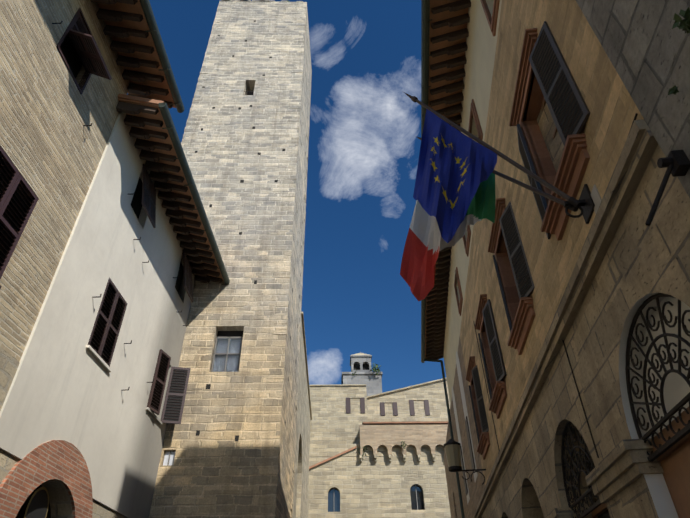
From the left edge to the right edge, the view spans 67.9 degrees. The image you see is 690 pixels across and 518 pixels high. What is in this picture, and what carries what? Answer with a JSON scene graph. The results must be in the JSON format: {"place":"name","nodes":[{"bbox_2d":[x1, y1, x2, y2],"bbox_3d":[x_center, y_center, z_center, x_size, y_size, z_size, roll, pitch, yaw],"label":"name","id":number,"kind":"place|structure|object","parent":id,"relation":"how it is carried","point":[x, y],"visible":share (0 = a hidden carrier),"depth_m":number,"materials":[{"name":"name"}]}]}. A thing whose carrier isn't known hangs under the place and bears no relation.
{"place":"outdoors","nodes":[
{"label":"outdoors","id":0,"kind":"place"},
{"bbox_2d":[0,0,129,410],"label":"building wall","id":1,"kind":"structure","parent":0,"point":[52,146],"depth_m":8.65,"materials":[{"name":"beige brick"}]},
{"bbox_2d":[0,7,111,288],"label":"house shutters","id":2,"kind":"object","parent":1,"relation":"attached to","point":[19,198],"visible":0.96,"depth_m":8.07,"materials":[{"name":"brown wood"}]},
{"bbox_2d":[90,0,184,112],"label":"house eave","id":3,"kind":"object","parent":1,"relation":"attached to","point":[131,29],"visible":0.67,"depth_m":11.16,"materials":[{"name":"brown wood"}]},
{"bbox_2d":[0,112,194,517],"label":"building wall","id":4,"kind":"structure","parent":0,"point":[82,434],"depth_m":10.31,"materials":[{"name":"white paint"}]},
{"bbox_2d":[52,21,188,390],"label":"shutter hooks","id":5,"kind":"object","parent":4,"relation":"attached to","point":[133,239],"visible":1,"depth_m":11.39,"materials":[{"name":"metal"}]},
{"bbox_2d":[86,164,192,424],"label":"shuttered windows","id":6,"kind":"structure","parent":4,"relation":"attached to","point":[102,342],"depth_m":12.74,"materials":[{"name":"brown wood"}]},
{"bbox_2d":[116,94,229,284],"bbox_3d":[-4.556,-1.457,14.123,1.739,0.641,6.974,0,-37,-1],"label":"house eave","id":7,"kind":"object","parent":4,"relation":"attached to","point":[153,131],"visible":0.79,"depth_m":13.09,"materials":[{"name":"brown wood"}]},
{"bbox_2d":[127,0,445,392],"label":"sky","id":8,"kind":"structure","parent":0,"point":[364,148],"materials":[{"name":"blue"}]},
{"bbox_2d":[292,312,311,517],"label":"street wall","id":9,"kind":"structure","parent":0,"point":[301,470],"depth_m":22.01,"materials":[{"name":"stone"}]},
{"bbox_2d":[341,353,382,395],"bbox_3d":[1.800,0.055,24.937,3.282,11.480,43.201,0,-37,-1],"label":"bell turret","id":10,"kind":"object","parent":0,"point":[361,372],"visible":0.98,"depth_m":40.56,"materials":[{"name":"white paint"}]},
{"bbox_2d":[309,377,449,455],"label":"building wall","id":11,"kind":"structure","parent":0,"point":[341,413],"depth_m":31.87,"materials":[{"name":"stone"}]},
{"bbox_2d":[400,173,495,300],"bbox_3d":[1.105,-0.623,5.563,1.121,2.333,0.313,-19,-41,23],"label":"italian flag","id":12,"kind":"object","parent":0,"point":[425,243],"visible":0.52,"depth_m":5.29,"materials":[{"name":"red fabric"}]},
{"bbox_2d":[443,0,689,517],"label":"building facade","id":13,"kind":"structure","parent":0,"point":[608,270],"depth_m":4.86,"materials":[{"name":"beige stone"}]},
{"bbox_2d":[421,0,470,517],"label":"roof eave","id":14,"kind":"object","parent":13,"relation":"attached to","point":[444,35],"visible":0.5,"depth_m":10.58,"materials":[{"name":"brown wood"}]},
{"bbox_2d":[444,351,485,517],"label":"facade","id":15,"kind":"object","parent":13,"relation":"in","point":[453,458],"depth_m":15.90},
{"bbox_2d":[404,92,594,223],"bbox_3d":[1.527,-1.070,5.480,1.518,2.200,0.762,-12,-38,14],"label":"flagpole","id":16,"kind":"object","parent":13,"relation":"attached to","point":[584,204],"visible":0.81,"depth_m":4.86,"materials":[{"name":"black metal"}]},
{"bbox_2d":[413,109,496,242],"bbox_3d":[1.106,-0.920,5.161,0.858,1.959,0.296,0,-37,-1],"label":"european union flag","id":17,"kind":"object","parent":16,"relation":"hanging from","point":[455,168],"visible":1,"depth_m":5.10,"materials":[{"name":"blue fabric"}]},
{"bbox_2d":[454,0,589,459],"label":"casa campatelli surrounds","id":18,"kind":"object","parent":13,"relation":"attached to","point":[574,162],"visible":0.71,"depth_m":6.73,"materials":[{"name":"brown stone"}]},
{"bbox_2d":[358,7,689,456],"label":"wall caper plants","id":19,"kind":"object","parent":13,"relation":"attached to","point":[684,24],"depth_m":2.82,"materials":[{"name":"green plant"}]},
{"bbox_2d":[468,21,589,443],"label":"window shutters","id":20,"kind":"object","parent":13,"relation":"attached to","point":[563,99],"visible":0.6,"depth_m":5.97,"materials":[{"name":"brown wood"}]},
{"bbox_2d":[537,103,563,172],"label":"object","id":21,"kind":"structure","parent":13,"relation":"on","point":[546,124],"depth_m":5.99,"materials":[{"name":"stone"}]},
{"bbox_2d":[473,113,637,509],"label":"cables","id":22,"kind":"object","parent":13,"relation":"attached to","point":[636,114],"visible":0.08,"depth_m":5.32,"materials":[{"name":"metal"}]},
{"bbox_2d":[561,293,689,517],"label":"wrought iron grilles","id":23,"kind":"object","parent":13,"relation":"in","point":[679,435],"visible":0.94,"depth_m":3.93,"materials":[{"name":"black metal"}]},
{"bbox_2d":[586,297,689,517],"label":"arched doorways","id":24,"kind":"structure","parent":13,"relation":"in","point":[674,459],"depth_m":3.79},
{"bbox_2d":[590,150,689,225],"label":"wall bracket","id":25,"kind":"object","parent":13,"relation":"attached to","point":[676,163],"visible":0.83,"depth_m":3.02,"materials":[{"name":"metal"}]},
{"label":"street paving","id":26,"kind":"structure","parent":0,"visible":0},
{"bbox_2d":[149,0,311,517],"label":"stone tower","id":27,"kind":"structure","parent":26,"relation":"on","point":[228,448],"depth_m":17.29,"materials":[{"name":"stone"}]},
{"bbox_2d":[308,421,450,517],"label":"building","id":28,"kind":"structure","parent":26,"relation":"on","point":[347,481],"depth_m":28.46,"materials":[{"name":"stone"}]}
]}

